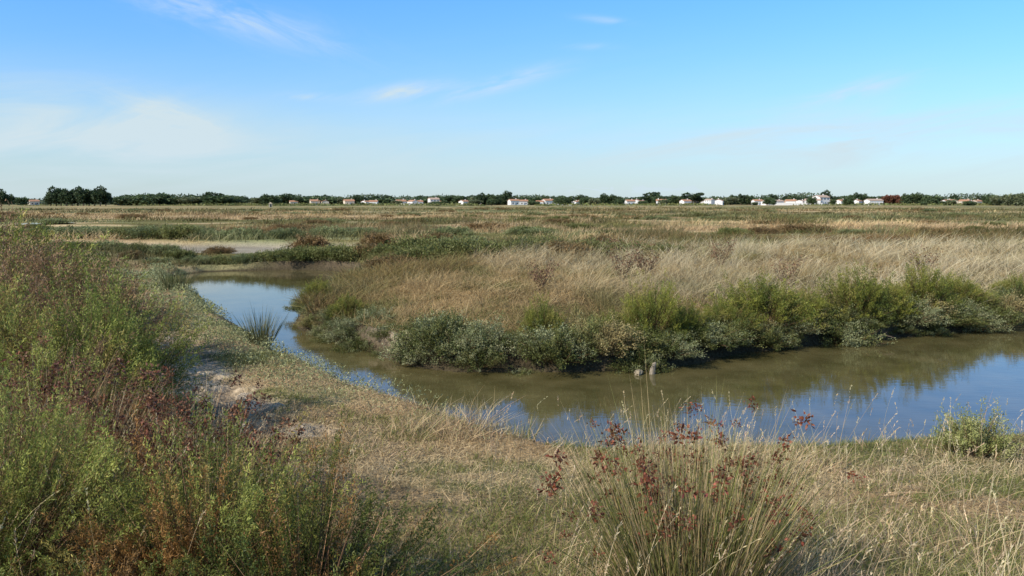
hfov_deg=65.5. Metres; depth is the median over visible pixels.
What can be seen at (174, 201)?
oak tree
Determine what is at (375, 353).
purslane bush
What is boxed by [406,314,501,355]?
purslane bush
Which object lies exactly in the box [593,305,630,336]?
seablite bush
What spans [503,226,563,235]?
marsh shrub
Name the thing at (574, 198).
oak tree
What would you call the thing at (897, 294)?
seablite bush
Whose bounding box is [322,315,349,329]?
purslane bush
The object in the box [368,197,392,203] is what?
hedge tree
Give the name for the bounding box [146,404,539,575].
shrubby seablite
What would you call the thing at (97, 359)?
tamarisk bush
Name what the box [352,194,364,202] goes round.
pine tree
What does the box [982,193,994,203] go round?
oak tree
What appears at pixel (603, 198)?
pine tree
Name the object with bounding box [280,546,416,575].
shrubby seablite
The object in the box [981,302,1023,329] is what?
purslane bush
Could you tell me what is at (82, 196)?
pine tree
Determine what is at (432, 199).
village house
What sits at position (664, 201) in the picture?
tamarisk tree
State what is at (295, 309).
purslane bush
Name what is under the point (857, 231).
marsh shrub
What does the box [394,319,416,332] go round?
purslane bush
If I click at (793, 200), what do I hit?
village house
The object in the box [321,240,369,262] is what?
marsh shrub
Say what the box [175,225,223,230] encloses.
marsh shrub
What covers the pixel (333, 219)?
marsh shrub
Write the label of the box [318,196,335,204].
hedge tree
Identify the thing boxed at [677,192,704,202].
pine tree
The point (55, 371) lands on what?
rush clump
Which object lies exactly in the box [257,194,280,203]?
oak tree
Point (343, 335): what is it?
purslane bush
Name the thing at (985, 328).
purslane bush
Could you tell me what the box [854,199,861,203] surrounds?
village house
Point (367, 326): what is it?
purslane bush
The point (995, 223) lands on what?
marsh shrub
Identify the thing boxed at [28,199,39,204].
village house
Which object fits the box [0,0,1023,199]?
sky
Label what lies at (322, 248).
marsh shrub
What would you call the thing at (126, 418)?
rush clump
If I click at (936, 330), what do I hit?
purslane bush
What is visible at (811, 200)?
oak tree
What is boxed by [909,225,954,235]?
marsh shrub
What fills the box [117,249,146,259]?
marsh shrub
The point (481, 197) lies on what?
pine tree
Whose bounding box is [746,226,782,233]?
marsh shrub
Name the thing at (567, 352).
purslane bush
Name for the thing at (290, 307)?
purslane bush
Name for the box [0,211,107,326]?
heath bush
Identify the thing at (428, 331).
purslane bush
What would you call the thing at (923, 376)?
water
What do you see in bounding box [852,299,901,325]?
purslane bush
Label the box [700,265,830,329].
seablite bush
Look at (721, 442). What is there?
rush clump
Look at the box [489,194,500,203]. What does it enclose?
oak tree
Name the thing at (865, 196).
oak tree
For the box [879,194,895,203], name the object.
plum tree
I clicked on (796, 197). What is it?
pine tree
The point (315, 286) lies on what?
seablite bush
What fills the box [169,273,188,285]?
seablite bush
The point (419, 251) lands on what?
marsh shrub
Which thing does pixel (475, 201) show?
tamarisk tree
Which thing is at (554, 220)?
marsh shrub
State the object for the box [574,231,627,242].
marsh shrub
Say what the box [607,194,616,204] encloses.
oak tree
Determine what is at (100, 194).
pine tree
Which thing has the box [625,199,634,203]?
village house
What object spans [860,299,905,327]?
purslane bush
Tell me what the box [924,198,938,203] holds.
oak tree
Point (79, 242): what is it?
marsh shrub
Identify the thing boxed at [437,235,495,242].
marsh shrub
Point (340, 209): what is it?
marsh shrub
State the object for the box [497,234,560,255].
marsh shrub
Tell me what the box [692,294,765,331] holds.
seablite bush
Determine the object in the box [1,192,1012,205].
woodland
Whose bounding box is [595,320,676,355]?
purslane bush
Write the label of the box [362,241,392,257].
marsh shrub
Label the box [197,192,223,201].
pine tree
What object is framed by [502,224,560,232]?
marsh shrub
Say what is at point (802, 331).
purslane bush
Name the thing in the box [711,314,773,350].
purslane bush
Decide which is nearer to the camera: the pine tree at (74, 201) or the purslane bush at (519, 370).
the purslane bush at (519, 370)
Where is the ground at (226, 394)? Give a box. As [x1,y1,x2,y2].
[0,204,1023,575]
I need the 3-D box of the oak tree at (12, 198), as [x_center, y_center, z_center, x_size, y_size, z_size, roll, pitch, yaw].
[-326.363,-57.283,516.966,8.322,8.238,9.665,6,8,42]
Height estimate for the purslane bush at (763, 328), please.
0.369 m
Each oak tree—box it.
[5,193,16,205]
[127,195,139,204]
[140,192,172,203]
[168,196,181,204]
[233,196,244,203]
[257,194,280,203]
[439,195,456,202]
[453,196,470,203]
[486,199,497,205]
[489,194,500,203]
[518,196,532,199]
[533,196,549,200]
[552,195,576,200]
[552,197,559,203]
[558,197,570,205]
[566,196,574,202]
[575,195,587,199]
[578,197,588,203]
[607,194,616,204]
[615,199,625,203]
[650,195,661,203]
[742,194,753,204]
[762,197,772,204]
[806,196,817,203]
[828,199,836,204]
[842,197,855,205]
[862,193,869,202]
[899,193,913,203]
[910,192,921,203]
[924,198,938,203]
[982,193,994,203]
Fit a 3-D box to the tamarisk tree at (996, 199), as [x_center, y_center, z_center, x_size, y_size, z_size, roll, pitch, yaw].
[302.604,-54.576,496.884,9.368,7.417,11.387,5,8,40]
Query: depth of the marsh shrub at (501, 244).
23.85 m
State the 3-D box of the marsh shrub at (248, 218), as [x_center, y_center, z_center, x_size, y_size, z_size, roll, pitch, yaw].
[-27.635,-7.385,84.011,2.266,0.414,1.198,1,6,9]
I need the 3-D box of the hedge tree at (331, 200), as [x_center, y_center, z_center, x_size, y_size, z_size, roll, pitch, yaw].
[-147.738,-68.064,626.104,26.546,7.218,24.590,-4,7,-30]
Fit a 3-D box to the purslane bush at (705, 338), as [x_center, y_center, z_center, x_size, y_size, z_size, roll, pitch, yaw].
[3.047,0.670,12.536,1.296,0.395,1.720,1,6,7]
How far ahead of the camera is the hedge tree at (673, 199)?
633.95 m
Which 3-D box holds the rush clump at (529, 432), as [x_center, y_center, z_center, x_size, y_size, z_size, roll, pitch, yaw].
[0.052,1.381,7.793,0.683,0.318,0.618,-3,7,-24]
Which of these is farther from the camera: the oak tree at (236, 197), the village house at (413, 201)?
the village house at (413, 201)
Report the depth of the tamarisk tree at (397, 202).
542.42 m
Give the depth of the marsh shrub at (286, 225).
50.79 m
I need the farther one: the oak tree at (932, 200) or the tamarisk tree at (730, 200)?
the tamarisk tree at (730, 200)
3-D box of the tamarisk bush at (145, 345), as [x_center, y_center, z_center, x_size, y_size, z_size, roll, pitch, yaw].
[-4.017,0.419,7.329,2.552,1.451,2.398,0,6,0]
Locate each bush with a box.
[0,196,157,292]
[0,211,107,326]
[0,233,144,309]
[0,236,195,349]
[0,240,114,361]
[0,249,125,379]
[0,254,232,423]
[0,295,182,450]
[0,349,207,575]
[0,531,199,575]
[4,391,377,575]
[147,262,201,290]
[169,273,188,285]
[282,298,300,312]
[292,295,320,311]
[292,311,319,327]
[295,277,332,300]
[296,302,321,314]
[306,324,324,336]
[309,330,332,343]
[313,304,348,317]
[316,307,339,324]
[322,313,371,333]
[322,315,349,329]
[323,315,362,343]
[325,290,370,317]
[329,334,375,353]
[350,302,396,323]
[359,321,387,333]
[365,319,405,341]
[365,349,382,357]
[378,321,463,365]
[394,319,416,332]
[395,305,482,356]
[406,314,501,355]
[423,325,495,354]
[446,342,513,371]
[450,310,513,357]
[487,328,534,353]
[496,319,597,358]
[507,365,542,376]
[512,318,601,370]
[517,291,566,338]
[563,310,660,357]
[579,345,613,355]
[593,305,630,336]
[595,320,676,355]
[606,341,677,374]
[613,268,687,339]
[627,319,699,355]
[638,328,708,358]
[661,308,721,330]
[664,294,715,338]
[677,311,756,347]
[681,323,745,349]
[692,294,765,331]
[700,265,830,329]
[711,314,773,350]
[737,306,780,337]
[748,321,800,350]
[750,317,777,333]
[756,311,823,335]
[770,280,840,322]
[774,330,809,346]
[783,310,833,334]
[806,258,916,321]
[806,300,846,329]
[817,311,897,347]
[824,301,876,331]
[841,312,888,329]
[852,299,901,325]
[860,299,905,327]
[874,277,929,318]
[882,253,975,311]
[886,320,921,333]
[893,291,952,326]
[902,292,970,322]
[911,325,955,336]
[927,390,1022,461]
[928,289,988,315]
[928,299,989,327]
[936,272,999,307]
[945,292,999,321]
[958,307,1013,333]
[966,296,1001,313]
[972,287,1023,313]
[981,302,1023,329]
[986,271,1023,293]
[995,278,1023,305]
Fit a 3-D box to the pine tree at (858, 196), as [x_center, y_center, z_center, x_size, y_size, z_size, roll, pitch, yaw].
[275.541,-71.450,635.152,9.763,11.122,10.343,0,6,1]
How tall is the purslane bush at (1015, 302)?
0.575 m
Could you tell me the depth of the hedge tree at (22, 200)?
594.13 m
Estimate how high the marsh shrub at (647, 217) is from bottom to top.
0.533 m
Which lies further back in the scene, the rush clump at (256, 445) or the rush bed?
the rush bed
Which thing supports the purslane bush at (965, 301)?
on the ground at (226, 394)
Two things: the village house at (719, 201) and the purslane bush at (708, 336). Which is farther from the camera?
the village house at (719, 201)
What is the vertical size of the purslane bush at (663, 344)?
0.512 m
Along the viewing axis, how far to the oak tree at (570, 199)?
536.75 m
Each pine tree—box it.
[0,189,9,205]
[43,192,57,205]
[44,185,62,205]
[56,188,73,205]
[69,190,76,205]
[73,186,91,205]
[90,185,112,205]
[101,191,113,205]
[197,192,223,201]
[279,193,294,203]
[294,196,303,203]
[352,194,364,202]
[474,193,485,202]
[483,194,501,203]
[500,191,512,204]
[598,193,608,203]
[638,192,664,202]
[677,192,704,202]
[738,193,744,204]
[790,195,801,199]
[819,190,832,198]
[853,192,862,199]
[949,194,959,198]
[974,195,988,202]
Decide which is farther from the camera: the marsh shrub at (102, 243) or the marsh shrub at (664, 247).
the marsh shrub at (102, 243)
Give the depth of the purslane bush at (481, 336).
11.50 m
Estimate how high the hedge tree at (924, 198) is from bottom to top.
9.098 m
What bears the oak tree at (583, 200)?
on the ground at (226, 394)
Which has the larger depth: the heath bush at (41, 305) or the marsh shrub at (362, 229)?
the marsh shrub at (362, 229)
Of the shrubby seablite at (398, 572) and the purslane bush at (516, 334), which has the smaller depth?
the shrubby seablite at (398, 572)
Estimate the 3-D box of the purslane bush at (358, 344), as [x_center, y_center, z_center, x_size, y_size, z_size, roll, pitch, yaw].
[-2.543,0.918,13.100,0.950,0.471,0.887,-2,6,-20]
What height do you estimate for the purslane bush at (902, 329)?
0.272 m
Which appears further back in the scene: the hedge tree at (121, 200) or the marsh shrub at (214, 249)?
the hedge tree at (121, 200)
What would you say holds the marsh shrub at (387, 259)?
on the ground at (226, 394)
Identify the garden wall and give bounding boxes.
[775,203,822,204]
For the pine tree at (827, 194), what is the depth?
673.74 m
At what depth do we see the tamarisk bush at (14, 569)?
3.03 m
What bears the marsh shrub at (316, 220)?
on the ground at (226, 394)
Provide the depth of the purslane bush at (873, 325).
13.83 m
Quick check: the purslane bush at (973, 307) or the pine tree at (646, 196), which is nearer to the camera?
the purslane bush at (973, 307)
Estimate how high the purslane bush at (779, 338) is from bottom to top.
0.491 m
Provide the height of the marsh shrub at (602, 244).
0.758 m
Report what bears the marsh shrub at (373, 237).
on the ground at (226, 394)
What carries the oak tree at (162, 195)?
on the ground at (226, 394)
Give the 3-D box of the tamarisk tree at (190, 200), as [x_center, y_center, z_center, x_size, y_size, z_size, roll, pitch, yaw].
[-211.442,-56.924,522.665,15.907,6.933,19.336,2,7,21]
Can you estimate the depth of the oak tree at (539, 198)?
644.24 m
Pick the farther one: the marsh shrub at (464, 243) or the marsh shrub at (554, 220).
the marsh shrub at (554, 220)
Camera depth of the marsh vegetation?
62.41 m
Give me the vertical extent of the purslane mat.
0.594 m
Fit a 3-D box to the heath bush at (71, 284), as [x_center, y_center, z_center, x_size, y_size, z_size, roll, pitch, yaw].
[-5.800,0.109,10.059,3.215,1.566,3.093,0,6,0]
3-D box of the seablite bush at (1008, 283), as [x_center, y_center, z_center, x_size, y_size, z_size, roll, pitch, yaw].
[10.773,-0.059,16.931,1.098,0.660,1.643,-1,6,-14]
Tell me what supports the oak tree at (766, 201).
on the ground at (226, 394)
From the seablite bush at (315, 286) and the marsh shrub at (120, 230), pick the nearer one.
the seablite bush at (315, 286)
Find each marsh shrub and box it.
[0,224,55,239]
[23,222,55,228]
[36,218,70,223]
[51,225,110,238]
[62,239,98,249]
[92,239,124,250]
[104,225,141,238]
[112,241,150,252]
[113,213,148,218]
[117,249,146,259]
[119,224,169,239]
[140,221,203,239]
[142,257,177,264]
[144,242,181,254]
[161,248,196,259]
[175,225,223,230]
[177,255,217,264]
[187,229,221,239]
[202,244,236,253]
[208,252,236,264]
[217,226,265,239]
[228,226,271,231]
[229,252,263,264]
[240,216,258,219]
[245,247,294,261]
[264,222,317,229]
[266,227,306,238]
[270,243,315,261]
[285,231,329,248]
[285,246,326,261]
[301,219,329,223]
[303,243,342,259]
[306,225,347,236]
[311,218,345,222]
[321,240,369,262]
[330,208,350,210]
[346,240,382,257]
[347,227,388,235]
[357,230,395,245]
[360,252,417,269]
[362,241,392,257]
[375,232,454,254]
[380,220,401,224]
[387,239,461,261]
[395,212,422,215]
[417,230,461,240]
[427,225,473,235]
[431,231,499,260]
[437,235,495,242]
[460,220,512,230]
[461,214,483,216]
[466,236,529,257]
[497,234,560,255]
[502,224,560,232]
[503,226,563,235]
[512,232,562,242]
[515,216,544,221]
[523,212,550,215]
[535,237,596,258]
[538,217,573,223]
[545,207,568,210]
[548,215,577,219]
[559,223,604,229]
[567,213,596,217]
[571,235,630,257]
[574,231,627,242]
[595,229,633,235]
[608,239,664,255]
[641,215,674,219]
[653,241,685,253]
[697,216,716,218]
[714,225,754,236]
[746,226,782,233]
[770,222,837,232]
[786,229,813,233]
[836,229,874,233]
[901,215,932,218]
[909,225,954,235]
[918,219,942,223]
[920,208,937,211]
[943,212,986,216]
[976,221,1009,226]
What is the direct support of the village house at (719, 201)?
on the ground at (226, 394)
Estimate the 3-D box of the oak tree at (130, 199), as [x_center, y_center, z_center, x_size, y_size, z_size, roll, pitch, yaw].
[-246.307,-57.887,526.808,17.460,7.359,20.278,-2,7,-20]
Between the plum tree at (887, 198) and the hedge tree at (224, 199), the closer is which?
the hedge tree at (224, 199)
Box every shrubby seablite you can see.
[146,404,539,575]
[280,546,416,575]
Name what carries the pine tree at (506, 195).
on the ground at (226, 394)
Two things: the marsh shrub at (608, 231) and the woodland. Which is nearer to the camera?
the marsh shrub at (608, 231)
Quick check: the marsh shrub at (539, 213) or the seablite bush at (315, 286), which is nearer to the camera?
the seablite bush at (315, 286)
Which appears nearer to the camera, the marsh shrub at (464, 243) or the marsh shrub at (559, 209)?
the marsh shrub at (464, 243)
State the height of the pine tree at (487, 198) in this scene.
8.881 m
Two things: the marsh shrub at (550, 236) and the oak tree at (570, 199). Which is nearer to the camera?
the marsh shrub at (550, 236)
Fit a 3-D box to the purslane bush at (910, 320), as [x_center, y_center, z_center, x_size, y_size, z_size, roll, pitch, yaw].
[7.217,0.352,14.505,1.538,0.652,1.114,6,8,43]
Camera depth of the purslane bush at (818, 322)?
13.37 m
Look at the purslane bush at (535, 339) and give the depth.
11.42 m
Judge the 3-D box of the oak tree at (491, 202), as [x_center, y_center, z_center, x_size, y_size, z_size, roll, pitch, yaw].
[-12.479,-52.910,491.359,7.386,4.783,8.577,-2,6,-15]
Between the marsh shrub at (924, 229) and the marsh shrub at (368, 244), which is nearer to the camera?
the marsh shrub at (368, 244)
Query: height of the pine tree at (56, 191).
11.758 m
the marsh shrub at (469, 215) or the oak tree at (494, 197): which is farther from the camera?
the oak tree at (494, 197)
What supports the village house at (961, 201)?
on the ground at (226, 394)
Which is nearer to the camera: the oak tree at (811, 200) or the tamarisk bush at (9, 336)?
the tamarisk bush at (9, 336)
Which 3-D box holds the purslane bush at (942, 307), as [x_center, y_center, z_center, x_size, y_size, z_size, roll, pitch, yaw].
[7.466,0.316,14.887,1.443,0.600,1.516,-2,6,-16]
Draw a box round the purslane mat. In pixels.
[110,261,528,439]
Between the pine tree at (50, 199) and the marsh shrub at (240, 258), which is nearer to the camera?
the marsh shrub at (240, 258)
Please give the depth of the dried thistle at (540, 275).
15.23 m
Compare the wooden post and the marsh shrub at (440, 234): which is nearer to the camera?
the wooden post
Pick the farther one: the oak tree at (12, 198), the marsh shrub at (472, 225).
the oak tree at (12, 198)
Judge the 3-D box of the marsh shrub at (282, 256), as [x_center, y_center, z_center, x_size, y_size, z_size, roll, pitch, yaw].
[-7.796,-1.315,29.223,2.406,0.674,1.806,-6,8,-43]
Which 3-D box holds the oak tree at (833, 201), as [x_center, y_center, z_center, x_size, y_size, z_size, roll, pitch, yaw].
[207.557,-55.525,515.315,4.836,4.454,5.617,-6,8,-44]
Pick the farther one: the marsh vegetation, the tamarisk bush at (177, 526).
the marsh vegetation
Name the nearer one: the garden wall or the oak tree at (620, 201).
the oak tree at (620, 201)
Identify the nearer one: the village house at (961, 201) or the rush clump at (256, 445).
the rush clump at (256, 445)
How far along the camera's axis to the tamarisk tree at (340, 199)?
652.87 m
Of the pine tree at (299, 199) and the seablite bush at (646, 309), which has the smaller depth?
the seablite bush at (646, 309)
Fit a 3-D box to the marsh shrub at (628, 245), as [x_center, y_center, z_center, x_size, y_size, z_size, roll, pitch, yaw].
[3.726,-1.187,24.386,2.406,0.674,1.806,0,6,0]
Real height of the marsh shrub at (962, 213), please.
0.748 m
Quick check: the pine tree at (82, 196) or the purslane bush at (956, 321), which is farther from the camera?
the pine tree at (82, 196)
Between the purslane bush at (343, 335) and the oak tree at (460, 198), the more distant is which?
the oak tree at (460, 198)
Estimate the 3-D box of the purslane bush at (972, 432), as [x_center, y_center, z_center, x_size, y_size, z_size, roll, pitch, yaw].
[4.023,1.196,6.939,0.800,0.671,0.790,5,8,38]
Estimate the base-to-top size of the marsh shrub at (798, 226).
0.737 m
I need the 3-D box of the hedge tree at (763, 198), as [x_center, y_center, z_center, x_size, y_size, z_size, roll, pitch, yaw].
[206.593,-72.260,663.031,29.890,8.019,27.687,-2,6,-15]
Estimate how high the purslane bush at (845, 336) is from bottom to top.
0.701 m
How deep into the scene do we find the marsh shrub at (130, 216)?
86.99 m
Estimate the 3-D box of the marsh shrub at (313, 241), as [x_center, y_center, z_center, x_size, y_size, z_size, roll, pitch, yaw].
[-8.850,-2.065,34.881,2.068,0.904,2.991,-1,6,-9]
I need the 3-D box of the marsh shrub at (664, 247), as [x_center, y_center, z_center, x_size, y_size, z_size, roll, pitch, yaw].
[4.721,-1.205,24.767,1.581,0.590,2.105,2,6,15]
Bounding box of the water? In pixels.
[173,270,1023,448]
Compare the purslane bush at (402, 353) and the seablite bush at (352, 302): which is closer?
the purslane bush at (402, 353)
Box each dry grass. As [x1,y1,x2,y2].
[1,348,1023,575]
[318,229,1023,346]
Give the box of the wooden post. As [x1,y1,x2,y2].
[649,362,656,374]
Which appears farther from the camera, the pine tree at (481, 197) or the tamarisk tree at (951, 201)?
the pine tree at (481, 197)
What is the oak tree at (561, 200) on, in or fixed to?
on the ground at (226, 394)
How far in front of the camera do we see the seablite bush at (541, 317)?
11.84 m
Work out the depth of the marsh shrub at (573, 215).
79.00 m
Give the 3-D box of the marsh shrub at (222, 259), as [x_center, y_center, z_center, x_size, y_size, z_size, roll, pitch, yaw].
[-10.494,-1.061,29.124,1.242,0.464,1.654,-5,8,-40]
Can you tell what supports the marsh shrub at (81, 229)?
on the ground at (226, 394)
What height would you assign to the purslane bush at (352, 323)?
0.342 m
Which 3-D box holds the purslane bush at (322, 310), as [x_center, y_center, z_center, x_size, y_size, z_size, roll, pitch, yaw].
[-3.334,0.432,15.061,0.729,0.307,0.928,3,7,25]
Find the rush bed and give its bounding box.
[284,226,1021,316]
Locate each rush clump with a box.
[0,333,135,476]
[0,342,190,487]
[0,385,212,513]
[85,363,281,498]
[137,400,324,514]
[229,303,289,346]
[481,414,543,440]
[494,332,908,575]
[574,412,884,575]
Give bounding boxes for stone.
[634,369,643,375]
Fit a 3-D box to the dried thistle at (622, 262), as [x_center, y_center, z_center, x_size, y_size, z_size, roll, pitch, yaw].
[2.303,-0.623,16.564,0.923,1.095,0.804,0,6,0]
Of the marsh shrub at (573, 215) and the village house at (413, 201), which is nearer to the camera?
the marsh shrub at (573, 215)
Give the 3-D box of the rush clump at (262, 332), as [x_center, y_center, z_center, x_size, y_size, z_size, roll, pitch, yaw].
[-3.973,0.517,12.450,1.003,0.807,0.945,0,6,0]
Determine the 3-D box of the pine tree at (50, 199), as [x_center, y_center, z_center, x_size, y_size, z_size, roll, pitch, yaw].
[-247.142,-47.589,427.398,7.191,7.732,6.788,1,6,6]
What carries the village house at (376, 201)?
on the ground at (226, 394)
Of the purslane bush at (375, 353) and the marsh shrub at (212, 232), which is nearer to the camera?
the purslane bush at (375, 353)
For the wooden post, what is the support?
on the ground at (226, 394)
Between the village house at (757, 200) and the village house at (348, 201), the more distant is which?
the village house at (757, 200)
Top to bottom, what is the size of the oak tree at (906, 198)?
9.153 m
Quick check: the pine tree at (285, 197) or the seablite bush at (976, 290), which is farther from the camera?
the pine tree at (285, 197)
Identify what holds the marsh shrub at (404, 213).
on the ground at (226, 394)
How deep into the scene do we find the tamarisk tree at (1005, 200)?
456.86 m
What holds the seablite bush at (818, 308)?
on the ground at (226, 394)
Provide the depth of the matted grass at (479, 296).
15.45 m
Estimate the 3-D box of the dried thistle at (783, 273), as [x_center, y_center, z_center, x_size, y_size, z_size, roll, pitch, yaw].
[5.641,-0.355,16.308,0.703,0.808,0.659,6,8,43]
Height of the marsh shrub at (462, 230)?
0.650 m
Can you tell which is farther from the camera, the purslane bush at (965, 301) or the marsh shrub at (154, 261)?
the marsh shrub at (154, 261)
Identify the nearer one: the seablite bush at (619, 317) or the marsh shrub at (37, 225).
the seablite bush at (619, 317)
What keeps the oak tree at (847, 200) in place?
on the ground at (226, 394)
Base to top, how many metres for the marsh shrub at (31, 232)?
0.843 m
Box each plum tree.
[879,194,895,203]
[893,196,902,203]
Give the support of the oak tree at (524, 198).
on the ground at (226, 394)
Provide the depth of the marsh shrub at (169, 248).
29.73 m
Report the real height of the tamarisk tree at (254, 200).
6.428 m
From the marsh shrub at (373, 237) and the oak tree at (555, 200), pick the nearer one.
the marsh shrub at (373, 237)
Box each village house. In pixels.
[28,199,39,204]
[309,199,319,203]
[343,198,354,204]
[368,199,378,203]
[407,199,418,204]
[428,197,438,201]
[507,198,519,204]
[520,199,527,204]
[542,198,553,204]
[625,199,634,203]
[679,199,691,203]
[704,199,714,204]
[715,198,723,204]
[751,198,761,204]
[785,198,795,202]
[812,194,829,203]
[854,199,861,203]
[863,198,883,204]
[959,199,970,203]
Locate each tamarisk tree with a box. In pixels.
[177,196,201,204]
[248,197,261,203]
[336,197,350,204]
[391,200,403,204]
[467,199,481,204]
[587,198,600,204]
[658,199,667,204]
[721,197,739,204]
[945,200,956,204]
[989,195,1003,205]
[1000,194,1010,205]
[1006,192,1023,205]
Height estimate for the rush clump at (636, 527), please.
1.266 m
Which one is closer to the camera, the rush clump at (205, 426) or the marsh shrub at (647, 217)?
the rush clump at (205, 426)
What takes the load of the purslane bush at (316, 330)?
on the ground at (226, 394)
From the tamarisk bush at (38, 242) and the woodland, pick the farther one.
the woodland
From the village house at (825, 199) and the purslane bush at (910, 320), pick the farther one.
the village house at (825, 199)
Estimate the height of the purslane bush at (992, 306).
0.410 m
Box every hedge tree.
[14,196,29,204]
[112,195,138,205]
[131,195,169,204]
[201,195,238,205]
[307,197,338,203]
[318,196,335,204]
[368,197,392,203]
[527,201,539,204]
[669,195,680,203]
[744,197,775,204]
[921,194,941,201]
[963,201,976,205]
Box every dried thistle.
[527,257,558,290]
[600,238,644,283]
[629,243,669,274]
[703,234,739,268]
[770,254,807,286]
[909,244,942,271]
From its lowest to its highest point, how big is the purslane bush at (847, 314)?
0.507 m
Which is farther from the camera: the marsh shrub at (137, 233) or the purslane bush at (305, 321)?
the marsh shrub at (137, 233)
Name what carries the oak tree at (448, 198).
on the ground at (226, 394)
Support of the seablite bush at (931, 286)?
on the ground at (226, 394)
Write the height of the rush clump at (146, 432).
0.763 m
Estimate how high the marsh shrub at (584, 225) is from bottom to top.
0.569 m
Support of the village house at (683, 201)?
on the ground at (226, 394)
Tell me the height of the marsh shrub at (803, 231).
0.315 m
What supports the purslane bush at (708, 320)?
on the ground at (226, 394)
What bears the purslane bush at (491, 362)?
on the ground at (226, 394)
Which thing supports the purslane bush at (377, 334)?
on the ground at (226, 394)
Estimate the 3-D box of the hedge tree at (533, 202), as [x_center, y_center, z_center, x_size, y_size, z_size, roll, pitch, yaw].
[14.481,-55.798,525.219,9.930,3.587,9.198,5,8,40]
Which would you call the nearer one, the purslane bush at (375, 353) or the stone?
the stone
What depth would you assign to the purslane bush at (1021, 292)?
16.26 m
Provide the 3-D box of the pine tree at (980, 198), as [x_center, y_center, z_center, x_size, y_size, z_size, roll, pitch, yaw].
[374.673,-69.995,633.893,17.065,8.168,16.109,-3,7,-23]
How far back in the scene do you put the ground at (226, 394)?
7.79 m
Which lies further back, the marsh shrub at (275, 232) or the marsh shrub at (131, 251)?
the marsh shrub at (275, 232)
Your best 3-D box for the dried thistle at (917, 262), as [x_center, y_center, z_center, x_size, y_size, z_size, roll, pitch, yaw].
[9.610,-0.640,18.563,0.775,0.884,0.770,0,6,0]
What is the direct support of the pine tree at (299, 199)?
on the ground at (226, 394)
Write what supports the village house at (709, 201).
on the ground at (226, 394)
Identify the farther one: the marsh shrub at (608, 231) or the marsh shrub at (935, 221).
the marsh shrub at (935, 221)
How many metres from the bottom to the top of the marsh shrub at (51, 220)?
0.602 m
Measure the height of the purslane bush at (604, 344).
0.711 m
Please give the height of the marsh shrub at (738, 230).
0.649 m
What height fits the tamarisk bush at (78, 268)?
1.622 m
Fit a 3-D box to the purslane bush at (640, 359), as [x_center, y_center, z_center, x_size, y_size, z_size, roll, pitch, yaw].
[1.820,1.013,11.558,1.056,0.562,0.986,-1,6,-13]
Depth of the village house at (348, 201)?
594.18 m
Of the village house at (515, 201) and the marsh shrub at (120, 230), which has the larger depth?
the village house at (515, 201)
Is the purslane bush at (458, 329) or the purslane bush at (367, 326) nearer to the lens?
the purslane bush at (458, 329)
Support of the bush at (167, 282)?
on the ground at (226, 394)
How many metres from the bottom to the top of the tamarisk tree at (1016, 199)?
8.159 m
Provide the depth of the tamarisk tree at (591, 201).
487.88 m
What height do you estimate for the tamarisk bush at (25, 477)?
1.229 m
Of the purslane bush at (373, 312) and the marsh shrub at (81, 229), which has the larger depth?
the marsh shrub at (81, 229)
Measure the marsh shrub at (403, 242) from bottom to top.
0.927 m
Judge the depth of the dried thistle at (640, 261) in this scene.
17.18 m
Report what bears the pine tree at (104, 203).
on the ground at (226, 394)
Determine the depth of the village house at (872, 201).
524.37 m
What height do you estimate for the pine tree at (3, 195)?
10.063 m
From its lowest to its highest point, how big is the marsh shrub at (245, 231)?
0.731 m
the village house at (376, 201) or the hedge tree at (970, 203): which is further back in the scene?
the village house at (376, 201)
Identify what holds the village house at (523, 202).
on the ground at (226, 394)
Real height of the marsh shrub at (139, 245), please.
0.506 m
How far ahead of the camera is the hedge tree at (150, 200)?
514.29 m
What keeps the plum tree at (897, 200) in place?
on the ground at (226, 394)
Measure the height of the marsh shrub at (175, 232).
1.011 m
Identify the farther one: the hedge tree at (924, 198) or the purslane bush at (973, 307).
the hedge tree at (924, 198)
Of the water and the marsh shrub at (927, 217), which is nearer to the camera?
the water
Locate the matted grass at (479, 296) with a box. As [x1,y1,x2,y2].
[300,261,1023,344]
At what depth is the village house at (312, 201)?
613.96 m
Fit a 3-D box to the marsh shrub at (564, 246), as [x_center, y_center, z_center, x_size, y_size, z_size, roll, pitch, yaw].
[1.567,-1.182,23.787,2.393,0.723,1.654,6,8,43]
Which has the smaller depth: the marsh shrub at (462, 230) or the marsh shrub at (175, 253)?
the marsh shrub at (175, 253)
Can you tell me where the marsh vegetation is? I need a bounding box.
[0,206,1023,276]
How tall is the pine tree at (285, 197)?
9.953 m
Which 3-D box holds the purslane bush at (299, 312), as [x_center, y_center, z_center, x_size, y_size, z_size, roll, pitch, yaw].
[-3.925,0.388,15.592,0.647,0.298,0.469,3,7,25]
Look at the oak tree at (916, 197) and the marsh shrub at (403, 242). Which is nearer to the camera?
the marsh shrub at (403, 242)
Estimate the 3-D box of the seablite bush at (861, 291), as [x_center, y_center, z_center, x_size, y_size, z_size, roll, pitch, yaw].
[6.072,0.019,14.271,2.136,1.118,1.568,-2,6,-15]
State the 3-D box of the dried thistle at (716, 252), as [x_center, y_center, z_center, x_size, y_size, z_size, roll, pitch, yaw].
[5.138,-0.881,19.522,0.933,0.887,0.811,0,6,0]
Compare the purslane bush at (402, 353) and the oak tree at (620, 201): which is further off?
the oak tree at (620, 201)

